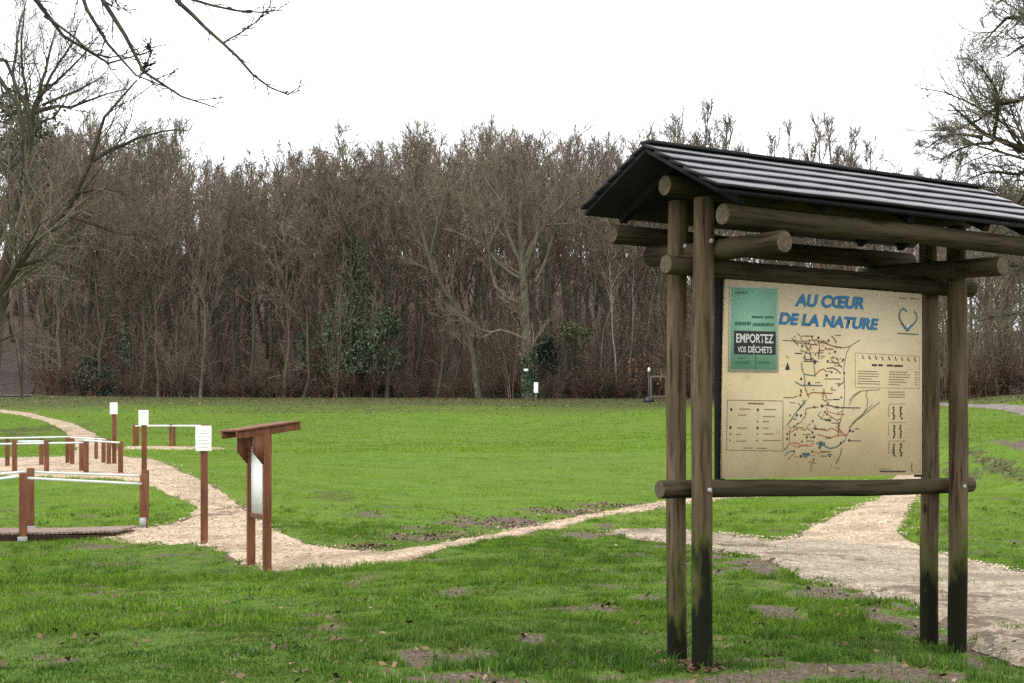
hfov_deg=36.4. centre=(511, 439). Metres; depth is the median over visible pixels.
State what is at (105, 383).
scrub bush
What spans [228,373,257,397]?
scrub bush
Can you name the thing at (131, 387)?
scrub bush
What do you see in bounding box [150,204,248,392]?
bare tree
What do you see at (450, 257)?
bare tree
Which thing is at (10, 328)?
bare tree
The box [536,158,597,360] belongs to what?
bare tree
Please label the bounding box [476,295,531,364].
sapling
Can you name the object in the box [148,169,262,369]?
bare tree
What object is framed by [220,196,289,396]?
bare tree
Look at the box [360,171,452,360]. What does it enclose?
bare tree
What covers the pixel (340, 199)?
bare tree
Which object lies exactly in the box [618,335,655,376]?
sapling
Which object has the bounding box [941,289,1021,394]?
sapling
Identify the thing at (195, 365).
sapling
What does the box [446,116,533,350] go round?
bare tree
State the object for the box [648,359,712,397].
scrub bush
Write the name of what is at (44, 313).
bare tree
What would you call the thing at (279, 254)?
bare tree
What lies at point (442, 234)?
bare tree
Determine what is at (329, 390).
scrub bush
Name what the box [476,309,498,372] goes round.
sapling
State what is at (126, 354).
sapling
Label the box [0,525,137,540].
boardwalk
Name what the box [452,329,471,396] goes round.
sapling
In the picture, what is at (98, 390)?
scrub bush
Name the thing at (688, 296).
bare tree
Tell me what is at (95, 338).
sapling
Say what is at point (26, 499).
parallel bars
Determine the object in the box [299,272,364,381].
sapling
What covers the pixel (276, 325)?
bare tree
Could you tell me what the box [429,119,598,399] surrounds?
oak tree
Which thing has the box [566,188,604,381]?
slender tree
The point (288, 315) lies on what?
bare tree
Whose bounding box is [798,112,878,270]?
bare tree
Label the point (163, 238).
bare tree
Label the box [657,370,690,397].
scrub bush
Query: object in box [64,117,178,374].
bare tree
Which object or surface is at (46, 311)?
bare tree
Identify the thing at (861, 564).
loose stones
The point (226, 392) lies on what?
scrub bush
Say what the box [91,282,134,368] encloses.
sapling
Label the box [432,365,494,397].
scrub bush
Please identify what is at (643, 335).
sapling
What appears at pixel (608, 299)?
bare tree
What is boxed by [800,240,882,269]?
sapling
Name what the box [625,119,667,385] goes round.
bare tree
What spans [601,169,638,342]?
bare tree
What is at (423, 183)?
bare tree
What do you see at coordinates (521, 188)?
bare tree
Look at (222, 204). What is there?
bare tree
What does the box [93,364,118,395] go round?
evergreen bush
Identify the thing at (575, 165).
bare tree
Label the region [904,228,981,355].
bare tree
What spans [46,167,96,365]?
bare tree
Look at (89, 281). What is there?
bare tree
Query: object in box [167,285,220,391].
sapling
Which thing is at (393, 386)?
scrub bush
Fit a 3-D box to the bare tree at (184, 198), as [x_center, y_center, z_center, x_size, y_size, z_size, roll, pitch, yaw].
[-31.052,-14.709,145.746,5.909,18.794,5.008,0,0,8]
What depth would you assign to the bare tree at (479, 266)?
132.31 m
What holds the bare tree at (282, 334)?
on the ground at (1008, 455)
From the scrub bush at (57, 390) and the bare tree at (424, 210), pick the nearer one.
the scrub bush at (57, 390)
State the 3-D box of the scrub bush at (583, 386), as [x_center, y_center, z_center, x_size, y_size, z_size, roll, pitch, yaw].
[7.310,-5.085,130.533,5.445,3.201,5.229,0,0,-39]
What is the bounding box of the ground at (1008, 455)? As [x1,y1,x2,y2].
[0,257,1023,682]
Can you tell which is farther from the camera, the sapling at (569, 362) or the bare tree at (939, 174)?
the sapling at (569, 362)
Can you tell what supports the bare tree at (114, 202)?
on the ground at (1008, 455)
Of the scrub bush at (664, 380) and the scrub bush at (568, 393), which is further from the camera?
the scrub bush at (568, 393)
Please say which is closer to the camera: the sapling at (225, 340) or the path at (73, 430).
the path at (73, 430)
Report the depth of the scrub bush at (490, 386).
127.17 m
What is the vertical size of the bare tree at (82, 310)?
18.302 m
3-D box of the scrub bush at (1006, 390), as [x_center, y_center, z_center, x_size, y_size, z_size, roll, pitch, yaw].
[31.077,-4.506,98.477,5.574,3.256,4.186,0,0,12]
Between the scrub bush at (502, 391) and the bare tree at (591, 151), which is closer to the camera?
the scrub bush at (502, 391)
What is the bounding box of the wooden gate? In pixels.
[650,376,665,400]
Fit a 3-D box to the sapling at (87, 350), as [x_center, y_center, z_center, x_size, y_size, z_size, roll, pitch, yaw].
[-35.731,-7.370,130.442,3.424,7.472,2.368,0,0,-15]
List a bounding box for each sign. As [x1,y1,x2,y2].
[110,402,117,463]
[139,409,147,473]
[195,424,210,543]
[534,382,537,399]
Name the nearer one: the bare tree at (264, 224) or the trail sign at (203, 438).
the trail sign at (203, 438)
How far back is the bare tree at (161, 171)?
154.98 m
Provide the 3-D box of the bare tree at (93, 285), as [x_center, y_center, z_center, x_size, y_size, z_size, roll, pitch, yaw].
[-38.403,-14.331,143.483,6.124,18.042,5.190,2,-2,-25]
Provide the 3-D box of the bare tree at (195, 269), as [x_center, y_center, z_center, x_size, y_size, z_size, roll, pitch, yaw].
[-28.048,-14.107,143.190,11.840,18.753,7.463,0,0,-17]
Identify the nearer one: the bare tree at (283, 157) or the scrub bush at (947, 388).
the scrub bush at (947, 388)
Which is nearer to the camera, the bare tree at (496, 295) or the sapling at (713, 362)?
the sapling at (713, 362)
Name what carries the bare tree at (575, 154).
on the ground at (1008, 455)
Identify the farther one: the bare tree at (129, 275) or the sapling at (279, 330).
the bare tree at (129, 275)
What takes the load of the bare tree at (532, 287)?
on the ground at (1008, 455)
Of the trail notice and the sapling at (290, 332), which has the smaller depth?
the trail notice
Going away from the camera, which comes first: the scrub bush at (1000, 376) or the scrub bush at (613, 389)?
the scrub bush at (1000, 376)
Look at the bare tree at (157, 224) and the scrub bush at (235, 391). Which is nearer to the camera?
the scrub bush at (235, 391)
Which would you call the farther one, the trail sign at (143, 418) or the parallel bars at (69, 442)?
the parallel bars at (69, 442)
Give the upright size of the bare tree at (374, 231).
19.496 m
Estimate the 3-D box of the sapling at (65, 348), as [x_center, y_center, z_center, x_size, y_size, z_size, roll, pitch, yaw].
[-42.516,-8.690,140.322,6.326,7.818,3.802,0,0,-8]
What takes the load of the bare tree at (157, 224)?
on the ground at (1008, 455)
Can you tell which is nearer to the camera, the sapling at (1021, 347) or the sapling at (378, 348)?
the sapling at (1021, 347)
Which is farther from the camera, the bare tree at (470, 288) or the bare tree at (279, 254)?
the bare tree at (470, 288)
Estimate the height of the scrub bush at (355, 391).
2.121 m
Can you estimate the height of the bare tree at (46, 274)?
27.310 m
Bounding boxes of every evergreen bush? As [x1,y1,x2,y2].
[58,353,105,395]
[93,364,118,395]
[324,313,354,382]
[533,336,560,397]
[605,373,624,397]
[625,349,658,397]
[657,369,665,388]
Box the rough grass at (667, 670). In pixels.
[0,512,1023,682]
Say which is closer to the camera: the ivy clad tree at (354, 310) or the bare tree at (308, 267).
the ivy clad tree at (354, 310)
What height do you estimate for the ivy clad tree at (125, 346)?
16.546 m
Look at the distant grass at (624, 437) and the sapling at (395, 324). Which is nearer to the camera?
the distant grass at (624, 437)
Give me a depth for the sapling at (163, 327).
148.46 m
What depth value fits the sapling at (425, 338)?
148.99 m
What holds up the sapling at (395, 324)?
on the ground at (1008, 455)
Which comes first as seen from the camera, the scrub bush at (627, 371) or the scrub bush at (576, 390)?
the scrub bush at (576, 390)
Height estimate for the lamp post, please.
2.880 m
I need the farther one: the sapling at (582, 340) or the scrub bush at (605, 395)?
the sapling at (582, 340)
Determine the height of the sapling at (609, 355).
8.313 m
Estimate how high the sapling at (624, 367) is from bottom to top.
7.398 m
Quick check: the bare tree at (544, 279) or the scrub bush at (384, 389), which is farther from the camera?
the bare tree at (544, 279)
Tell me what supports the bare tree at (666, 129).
on the ground at (1008, 455)
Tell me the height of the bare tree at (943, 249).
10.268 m
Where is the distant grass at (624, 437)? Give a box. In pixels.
[0,396,1023,453]
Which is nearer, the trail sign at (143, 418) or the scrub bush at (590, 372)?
the trail sign at (143, 418)
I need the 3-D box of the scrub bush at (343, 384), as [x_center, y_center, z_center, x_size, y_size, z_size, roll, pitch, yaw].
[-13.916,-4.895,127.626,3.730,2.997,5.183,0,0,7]
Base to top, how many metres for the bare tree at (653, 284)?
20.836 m
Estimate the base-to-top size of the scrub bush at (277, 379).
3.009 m
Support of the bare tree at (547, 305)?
on the ground at (1008, 455)
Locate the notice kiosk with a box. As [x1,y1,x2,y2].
[580,139,1023,671]
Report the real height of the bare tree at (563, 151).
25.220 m
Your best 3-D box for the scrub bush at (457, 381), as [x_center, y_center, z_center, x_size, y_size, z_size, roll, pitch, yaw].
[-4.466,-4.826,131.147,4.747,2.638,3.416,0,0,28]
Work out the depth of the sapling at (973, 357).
114.55 m
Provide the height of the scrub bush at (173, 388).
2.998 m
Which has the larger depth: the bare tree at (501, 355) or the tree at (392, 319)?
the bare tree at (501, 355)
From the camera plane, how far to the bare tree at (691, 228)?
127.16 m
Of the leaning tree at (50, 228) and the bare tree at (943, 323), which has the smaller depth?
the leaning tree at (50, 228)
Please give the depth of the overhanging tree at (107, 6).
9.29 m
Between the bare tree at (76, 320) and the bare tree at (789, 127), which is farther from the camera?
the bare tree at (76, 320)
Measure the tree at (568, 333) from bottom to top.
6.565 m
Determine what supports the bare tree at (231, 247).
on the ground at (1008, 455)
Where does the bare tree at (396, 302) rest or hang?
on the ground at (1008, 455)
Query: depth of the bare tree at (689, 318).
146.32 m
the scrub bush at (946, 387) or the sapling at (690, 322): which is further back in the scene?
the sapling at (690, 322)
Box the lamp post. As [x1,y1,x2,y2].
[644,367,653,401]
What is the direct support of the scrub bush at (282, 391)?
on the ground at (1008, 455)
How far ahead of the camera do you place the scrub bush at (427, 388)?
133.53 m
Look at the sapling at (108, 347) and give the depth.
136.28 m
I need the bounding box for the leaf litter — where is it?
[0,394,1023,682]
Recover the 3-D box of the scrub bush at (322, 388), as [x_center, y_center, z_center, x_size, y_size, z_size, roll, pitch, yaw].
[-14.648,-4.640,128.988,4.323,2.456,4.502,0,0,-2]
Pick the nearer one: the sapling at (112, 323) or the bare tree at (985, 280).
the bare tree at (985, 280)
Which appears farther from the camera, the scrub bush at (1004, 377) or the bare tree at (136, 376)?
the bare tree at (136, 376)
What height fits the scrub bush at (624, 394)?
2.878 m
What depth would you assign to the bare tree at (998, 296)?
118.48 m
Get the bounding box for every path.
[0,409,947,571]
[605,528,1023,666]
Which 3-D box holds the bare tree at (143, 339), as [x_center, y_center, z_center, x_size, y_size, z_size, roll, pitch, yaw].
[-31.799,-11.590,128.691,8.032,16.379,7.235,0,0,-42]
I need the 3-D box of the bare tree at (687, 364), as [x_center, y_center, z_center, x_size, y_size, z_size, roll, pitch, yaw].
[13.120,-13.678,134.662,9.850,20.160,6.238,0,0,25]
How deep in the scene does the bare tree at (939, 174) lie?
118.21 m
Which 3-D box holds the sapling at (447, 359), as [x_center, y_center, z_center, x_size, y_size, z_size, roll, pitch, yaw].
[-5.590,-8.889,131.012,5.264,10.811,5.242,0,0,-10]
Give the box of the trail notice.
[220,421,300,572]
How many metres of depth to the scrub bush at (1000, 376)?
94.36 m
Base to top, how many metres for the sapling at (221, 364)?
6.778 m
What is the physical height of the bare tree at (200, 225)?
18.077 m
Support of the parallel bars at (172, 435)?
on the ground at (1008, 455)
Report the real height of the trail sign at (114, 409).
1.822 m
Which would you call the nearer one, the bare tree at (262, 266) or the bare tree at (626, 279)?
the bare tree at (626, 279)
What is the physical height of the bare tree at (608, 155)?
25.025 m
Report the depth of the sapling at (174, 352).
132.88 m
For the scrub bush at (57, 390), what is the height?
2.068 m
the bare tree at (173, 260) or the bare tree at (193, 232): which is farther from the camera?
the bare tree at (173, 260)
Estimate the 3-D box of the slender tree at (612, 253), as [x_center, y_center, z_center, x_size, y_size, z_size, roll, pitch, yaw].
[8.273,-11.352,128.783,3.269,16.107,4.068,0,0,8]
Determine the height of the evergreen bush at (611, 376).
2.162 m
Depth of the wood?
198.26 m
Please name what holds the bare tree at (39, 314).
on the ground at (1008, 455)
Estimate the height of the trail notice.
1.938 m
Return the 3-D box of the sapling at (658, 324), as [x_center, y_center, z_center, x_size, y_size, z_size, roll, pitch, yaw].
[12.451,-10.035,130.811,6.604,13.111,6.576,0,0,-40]
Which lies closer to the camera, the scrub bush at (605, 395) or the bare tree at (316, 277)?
the scrub bush at (605, 395)
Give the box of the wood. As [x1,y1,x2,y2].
[0,120,1023,363]
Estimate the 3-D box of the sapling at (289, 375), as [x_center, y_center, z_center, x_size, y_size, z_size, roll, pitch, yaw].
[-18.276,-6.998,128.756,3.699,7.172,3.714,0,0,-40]
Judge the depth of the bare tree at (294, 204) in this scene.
171.94 m
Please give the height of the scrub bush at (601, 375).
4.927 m
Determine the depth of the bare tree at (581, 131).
162.58 m
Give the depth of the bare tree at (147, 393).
130.84 m
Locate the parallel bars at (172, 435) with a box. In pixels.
[133,425,200,446]
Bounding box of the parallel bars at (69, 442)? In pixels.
[0,436,122,472]
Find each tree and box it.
[0,0,137,369]
[0,0,305,187]
[0,19,226,380]
[0,84,66,398]
[0,120,21,261]
[0,125,28,319]
[0,127,28,342]
[0,164,62,343]
[2,114,78,372]
[6,126,110,390]
[7,148,74,392]
[13,103,65,358]
[19,140,94,394]
[20,117,89,394]
[23,107,105,357]
[25,178,93,374]
[26,133,85,378]
[33,225,101,360]
[45,106,124,362]
[46,131,96,357]
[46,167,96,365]
[51,198,93,341]
[54,125,93,339]
[61,178,149,381]
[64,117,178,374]
[67,134,159,335]
[67,255,83,345]
[70,149,149,378]
[71,113,152,356]
[71,195,125,355]
[73,159,147,395]
[74,135,126,348]
[86,203,182,396]
[87,178,157,383]
[89,202,166,393]
[95,205,173,395]
[99,141,153,344]
[100,186,160,361]
[105,193,169,388]
[109,143,171,366]
[114,143,202,395]
[119,190,189,396]
[121,131,194,341]
[128,113,210,364]
[137,168,223,360]
[140,147,209,343]
[141,176,189,339]
[144,151,188,362]
[145,183,200,343]
[146,112,216,348]
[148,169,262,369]
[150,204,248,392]
[151,194,260,358]
[161,181,199,373]
[177,191,238,381]
[178,190,207,354]
[180,162,240,396]
[180,190,255,373]
[187,186,233,338]
[195,162,319,378]
[198,208,244,367]
[199,157,255,340]
[199,172,319,396]
[199,191,236,345]
[203,183,308,375]
[208,157,301,382]
[212,170,261,349]
[217,193,302,395]
[218,155,295,360]
[219,164,271,376]
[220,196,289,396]
[240,143,376,396]
[245,171,284,358]
[246,159,354,397]
[251,171,316,335]
[253,177,346,389]
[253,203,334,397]
[256,142,309,365]
[257,179,285,342]
[268,136,310,334]
[269,175,317,377]
[283,127,374,397]
[291,136,345,373]
[292,181,372,377]
[295,143,426,396]
[295,209,315,335]
[296,170,398,397]
[298,158,371,312]
[304,165,408,373]
[304,170,429,397]
[305,114,435,353]
[305,168,378,381]
[305,170,336,317]
[311,158,348,338]
[314,170,393,397]
[317,152,382,312]
[325,193,374,297]
[326,139,401,368]
[341,112,455,391]
[341,160,374,325]
[356,307,403,396]
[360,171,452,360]
[366,181,411,361]
[368,229,399,362]
[369,176,443,376]
[371,115,480,397]
[375,158,433,338]
[377,138,449,363]
[378,113,456,381]
[382,107,450,319]
[382,138,462,374]
[384,140,481,397]
[396,112,487,334]
[396,151,456,395]
[398,165,467,327]
[416,155,472,381]
[423,164,508,378]
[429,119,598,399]
[430,163,477,356]
[434,135,526,367]
[434,146,508,352]
[442,164,518,367]
[445,191,482,332]
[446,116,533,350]
[448,170,513,396]
[454,118,556,391]
[456,113,521,378]
[460,130,548,329]
[465,137,518,362]
[477,125,544,378]
[477,172,576,383]
[480,173,525,339]
[480,190,543,335]
[483,181,564,377]
[485,115,597,340]
[486,110,529,346]
[488,196,534,395]
[489,141,531,367]
[491,124,587,396]
[497,135,588,359]
[523,169,561,338]
[531,133,587,351]
[533,156,628,327]
[534,186,637,397]
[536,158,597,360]
[536,163,606,351]
[538,130,615,303]
[541,150,606,371]
[544,136,588,358]
[546,158,648,369]
[555,320,596,397]
[560,190,617,369]
[561,170,652,383]
[563,133,626,361]
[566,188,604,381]
[573,202,617,377]
[584,218,642,397]
[590,169,621,344]
[593,138,667,363]
[594,217,627,381]
[598,221,688,383]
[600,116,692,352]
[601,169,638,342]
[608,223,667,352]
[615,125,687,360]
[615,170,692,385]
[618,222,649,384]
[621,160,666,337]
[624,223,693,397]
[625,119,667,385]
[637,222,667,395]
[640,223,665,370]
[643,224,692,365]
[644,99,695,357]
[660,107,759,365]
[661,123,689,350]
[666,81,742,357]
[687,276,691,369]
[687,280,692,343]
[688,232,758,303]
[713,126,784,322]
[734,231,812,265]
[757,236,815,265]
[761,116,787,264]
[779,115,854,267]
[794,107,855,269]
[795,96,863,268]
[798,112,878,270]
[848,123,925,249]
[869,146,970,254]
[878,0,1023,343]
[884,245,937,261]
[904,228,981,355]
[937,229,999,366]
[937,247,945,308]
[938,248,976,372]
[938,278,968,365]
[939,247,1023,372]
[942,183,1021,356]
[967,256,989,350]
[968,180,1023,395]
[968,199,1023,361]
[969,225,1020,367]
[970,226,1023,393]
[992,177,1023,355]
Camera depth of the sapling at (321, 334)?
136.63 m
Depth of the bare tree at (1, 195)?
167.91 m
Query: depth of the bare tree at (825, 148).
124.70 m
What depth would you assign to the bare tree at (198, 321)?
166.03 m
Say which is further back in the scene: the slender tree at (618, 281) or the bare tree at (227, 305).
the bare tree at (227, 305)
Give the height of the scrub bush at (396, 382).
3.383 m
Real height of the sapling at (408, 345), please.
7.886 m
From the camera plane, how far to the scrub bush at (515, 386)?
131.62 m
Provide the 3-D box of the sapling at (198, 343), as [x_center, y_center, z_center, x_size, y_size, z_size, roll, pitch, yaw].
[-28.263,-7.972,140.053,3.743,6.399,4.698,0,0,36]
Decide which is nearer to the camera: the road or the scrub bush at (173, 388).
the road
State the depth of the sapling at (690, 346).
128.06 m
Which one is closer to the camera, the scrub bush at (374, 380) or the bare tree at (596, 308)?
the scrub bush at (374, 380)
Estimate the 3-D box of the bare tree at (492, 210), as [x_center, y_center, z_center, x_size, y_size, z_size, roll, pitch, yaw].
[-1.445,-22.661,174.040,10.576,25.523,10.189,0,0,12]
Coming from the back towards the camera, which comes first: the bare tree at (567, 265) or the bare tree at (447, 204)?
the bare tree at (447, 204)
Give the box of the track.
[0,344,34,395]
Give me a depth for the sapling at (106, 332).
132.97 m
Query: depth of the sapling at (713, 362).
128.61 m
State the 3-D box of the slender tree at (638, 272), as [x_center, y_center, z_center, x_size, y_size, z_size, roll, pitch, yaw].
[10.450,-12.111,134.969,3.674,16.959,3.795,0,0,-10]
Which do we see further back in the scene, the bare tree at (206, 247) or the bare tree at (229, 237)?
the bare tree at (206, 247)
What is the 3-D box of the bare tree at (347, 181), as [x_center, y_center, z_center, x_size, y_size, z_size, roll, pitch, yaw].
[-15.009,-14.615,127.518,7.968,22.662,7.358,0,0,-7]
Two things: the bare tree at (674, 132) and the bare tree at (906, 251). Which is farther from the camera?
the bare tree at (674, 132)
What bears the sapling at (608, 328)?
on the ground at (1008, 455)
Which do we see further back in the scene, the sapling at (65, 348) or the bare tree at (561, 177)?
the bare tree at (561, 177)
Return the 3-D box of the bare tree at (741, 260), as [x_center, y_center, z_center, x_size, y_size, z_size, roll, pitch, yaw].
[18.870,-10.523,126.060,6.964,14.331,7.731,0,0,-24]
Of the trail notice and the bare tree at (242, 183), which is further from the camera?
the bare tree at (242, 183)
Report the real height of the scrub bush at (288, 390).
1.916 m
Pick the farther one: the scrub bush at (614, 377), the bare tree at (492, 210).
the bare tree at (492, 210)
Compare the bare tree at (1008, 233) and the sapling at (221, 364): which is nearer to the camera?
the bare tree at (1008, 233)
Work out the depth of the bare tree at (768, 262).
125.02 m
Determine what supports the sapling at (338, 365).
on the ground at (1008, 455)
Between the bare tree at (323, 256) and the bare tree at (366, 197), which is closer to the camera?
the bare tree at (366, 197)
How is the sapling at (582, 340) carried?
on the ground at (1008, 455)
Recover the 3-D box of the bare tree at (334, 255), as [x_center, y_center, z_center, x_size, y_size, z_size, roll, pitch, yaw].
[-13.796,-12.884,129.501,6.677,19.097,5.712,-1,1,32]
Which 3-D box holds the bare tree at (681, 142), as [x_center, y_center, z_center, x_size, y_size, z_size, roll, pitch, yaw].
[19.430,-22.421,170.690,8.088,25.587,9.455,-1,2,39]
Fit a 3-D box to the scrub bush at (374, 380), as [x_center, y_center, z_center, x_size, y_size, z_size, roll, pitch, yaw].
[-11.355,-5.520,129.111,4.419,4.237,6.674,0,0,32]
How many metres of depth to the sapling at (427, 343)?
148.16 m
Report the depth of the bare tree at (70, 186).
136.09 m
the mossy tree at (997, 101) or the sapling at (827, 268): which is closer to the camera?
the mossy tree at (997, 101)
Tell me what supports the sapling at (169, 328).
on the ground at (1008, 455)
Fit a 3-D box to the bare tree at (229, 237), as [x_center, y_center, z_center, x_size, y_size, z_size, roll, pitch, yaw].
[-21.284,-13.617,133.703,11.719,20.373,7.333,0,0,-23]
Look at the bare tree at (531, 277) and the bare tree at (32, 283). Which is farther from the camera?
the bare tree at (32, 283)
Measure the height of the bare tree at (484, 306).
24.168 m
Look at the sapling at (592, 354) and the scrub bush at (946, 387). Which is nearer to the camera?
the scrub bush at (946, 387)
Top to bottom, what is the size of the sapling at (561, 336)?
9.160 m
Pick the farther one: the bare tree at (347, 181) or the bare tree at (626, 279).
the bare tree at (626, 279)
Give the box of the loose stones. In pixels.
[568,520,1023,664]
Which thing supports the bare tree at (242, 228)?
on the ground at (1008, 455)
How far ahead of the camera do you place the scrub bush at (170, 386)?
129.84 m
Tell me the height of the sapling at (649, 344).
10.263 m
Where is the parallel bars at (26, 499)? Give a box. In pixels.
[0,468,148,541]
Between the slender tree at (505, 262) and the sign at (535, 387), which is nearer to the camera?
the sign at (535, 387)
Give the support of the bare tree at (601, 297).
on the ground at (1008, 455)
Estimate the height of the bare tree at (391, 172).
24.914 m
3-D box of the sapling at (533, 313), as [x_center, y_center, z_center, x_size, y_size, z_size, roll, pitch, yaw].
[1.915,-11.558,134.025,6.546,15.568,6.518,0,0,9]
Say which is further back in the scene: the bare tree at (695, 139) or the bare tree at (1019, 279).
the bare tree at (695, 139)
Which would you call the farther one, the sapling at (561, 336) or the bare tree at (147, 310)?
the sapling at (561, 336)
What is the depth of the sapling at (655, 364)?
129.76 m
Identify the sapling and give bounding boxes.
[9,300,74,373]
[44,284,84,359]
[61,236,129,367]
[62,222,127,371]
[63,313,122,368]
[66,313,102,395]
[79,306,123,373]
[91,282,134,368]
[114,315,137,378]
[115,285,148,370]
[121,263,181,393]
[128,293,201,376]
[135,299,174,357]
[140,307,194,380]
[141,293,199,380]
[142,276,204,396]
[153,330,172,396]
[162,275,256,395]
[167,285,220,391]
[173,321,226,374]
[173,340,221,396]
[200,322,240,386]
[208,296,243,385]
[227,309,252,381]
[250,293,314,376]
[262,282,323,369]
[264,234,334,395]
[270,321,319,397]
[280,292,325,386]
[292,287,359,396]
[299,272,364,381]
[309,246,358,397]
[310,335,323,379]
[311,304,344,376]
[313,217,383,376]
[314,314,365,377]
[324,300,392,380]
[344,300,412,395]
[348,272,387,397]
[359,276,416,378]
[375,305,430,375]
[380,318,412,395]
[399,273,438,385]
[407,295,451,374]
[408,294,440,376]
[408,311,449,394]
[417,271,474,397]
[425,290,461,388]
[451,287,518,381]
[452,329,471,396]
[466,301,517,397]
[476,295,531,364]
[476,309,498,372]
[481,280,521,397]
[489,328,538,395]
[493,222,568,380]
[500,299,569,376]
[510,309,539,397]
[517,325,567,397]
[530,265,564,366]
[531,287,593,369]
[534,333,544,397]
[536,323,562,396]
[550,297,582,395]
[551,286,627,394]
[551,344,570,397]
[556,272,661,376]
[572,319,613,396]
[579,269,640,372]
[587,302,631,379]
[603,314,632,380]
[604,290,661,368]
[615,279,692,395]
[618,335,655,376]
[627,251,691,374]
[627,305,656,395]
[636,338,660,382]
[639,324,663,397]
[651,300,691,397]
[687,306,713,364]
[712,337,713,380]
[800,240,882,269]
[937,257,970,400]
[938,232,1006,392]
[938,297,980,369]
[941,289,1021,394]
[942,279,1016,397]
[942,334,986,391]
[967,256,1023,390]
[968,264,1023,394]
[968,311,1016,392]
[1012,256,1023,311]
[1014,282,1023,370]
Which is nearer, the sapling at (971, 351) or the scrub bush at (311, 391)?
the sapling at (971, 351)
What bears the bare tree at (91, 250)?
on the ground at (1008, 455)
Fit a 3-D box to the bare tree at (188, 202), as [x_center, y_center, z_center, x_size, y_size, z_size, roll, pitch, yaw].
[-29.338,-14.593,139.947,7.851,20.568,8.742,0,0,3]
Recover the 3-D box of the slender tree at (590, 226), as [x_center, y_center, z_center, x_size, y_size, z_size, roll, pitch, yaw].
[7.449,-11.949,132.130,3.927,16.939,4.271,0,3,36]
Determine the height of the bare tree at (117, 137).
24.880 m
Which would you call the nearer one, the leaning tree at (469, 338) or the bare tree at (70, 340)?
the leaning tree at (469, 338)
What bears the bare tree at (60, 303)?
on the ground at (1008, 455)
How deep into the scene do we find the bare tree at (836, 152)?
118.06 m
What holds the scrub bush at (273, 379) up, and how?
on the ground at (1008, 455)
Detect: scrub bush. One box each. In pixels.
[19,351,71,392]
[30,333,105,394]
[30,366,75,394]
[38,375,83,395]
[54,363,126,395]
[63,359,135,395]
[112,362,164,396]
[113,371,141,394]
[134,334,195,391]
[136,358,222,396]
[144,371,204,395]
[145,363,196,396]
[164,370,221,396]
[197,378,228,396]
[207,361,281,397]
[216,375,240,396]
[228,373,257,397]
[234,361,299,397]
[238,377,261,397]
[241,362,318,397]
[242,364,302,396]
[258,363,321,397]
[262,381,302,397]
[270,372,304,396]
[298,359,343,397]
[301,374,318,397]
[305,377,333,397]
[309,371,358,397]
[310,371,333,397]
[321,364,361,397]
[330,364,388,397]
[335,371,365,397]
[342,376,361,397]
[348,351,413,397]
[357,362,414,397]
[358,371,414,397]
[374,363,430,397]
[374,366,420,397]
[405,364,462,395]
[428,369,482,396]
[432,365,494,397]
[433,377,455,397]
[449,379,469,397]
[463,351,514,397]
[466,380,482,397]
[469,375,516,397]
[481,365,544,397]
[498,372,523,397]
[537,369,571,397]
[559,373,574,397]
[561,340,618,396]
[563,377,592,397]
[567,363,624,397]
[569,369,604,398]
[572,367,636,393]
[576,346,625,397]
[581,366,642,397]
[585,362,626,397]
[586,382,616,397]
[589,351,645,385]
[591,378,623,397]
[595,363,657,397]
[624,365,657,397]
[625,375,661,397]
[634,370,663,397]
[646,363,690,395]
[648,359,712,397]
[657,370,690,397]
[939,368,977,399]
[939,368,980,399]
[941,356,1002,397]
[968,342,1023,393]
[968,354,1022,395]
[968,372,999,395]
[970,350,1022,395]
[970,351,1021,393]
[980,346,1023,393]
[1007,343,1023,380]
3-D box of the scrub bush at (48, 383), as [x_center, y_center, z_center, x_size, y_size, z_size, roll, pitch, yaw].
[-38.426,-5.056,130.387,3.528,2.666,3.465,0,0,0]
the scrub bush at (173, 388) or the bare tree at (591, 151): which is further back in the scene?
the bare tree at (591, 151)
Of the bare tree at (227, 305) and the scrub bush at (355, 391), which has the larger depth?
the bare tree at (227, 305)
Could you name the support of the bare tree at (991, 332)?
on the ground at (1008, 455)
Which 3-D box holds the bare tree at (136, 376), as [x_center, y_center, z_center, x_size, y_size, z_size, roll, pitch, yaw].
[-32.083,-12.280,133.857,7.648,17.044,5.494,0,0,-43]
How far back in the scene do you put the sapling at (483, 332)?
138.98 m
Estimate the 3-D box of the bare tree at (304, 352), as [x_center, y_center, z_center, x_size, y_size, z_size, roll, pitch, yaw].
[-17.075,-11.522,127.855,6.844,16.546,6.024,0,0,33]
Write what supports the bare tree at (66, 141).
on the ground at (1008, 455)
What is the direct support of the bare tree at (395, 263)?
on the ground at (1008, 455)
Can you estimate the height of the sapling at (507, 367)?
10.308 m
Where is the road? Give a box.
[940,403,1023,415]
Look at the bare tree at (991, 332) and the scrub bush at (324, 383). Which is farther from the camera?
the scrub bush at (324, 383)
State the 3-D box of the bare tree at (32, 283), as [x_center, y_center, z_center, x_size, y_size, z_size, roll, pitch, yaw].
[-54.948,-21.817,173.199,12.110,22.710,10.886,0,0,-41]
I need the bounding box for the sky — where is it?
[0,0,1023,331]
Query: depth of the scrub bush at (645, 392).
130.43 m
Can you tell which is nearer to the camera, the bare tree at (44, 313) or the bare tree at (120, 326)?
the bare tree at (44, 313)

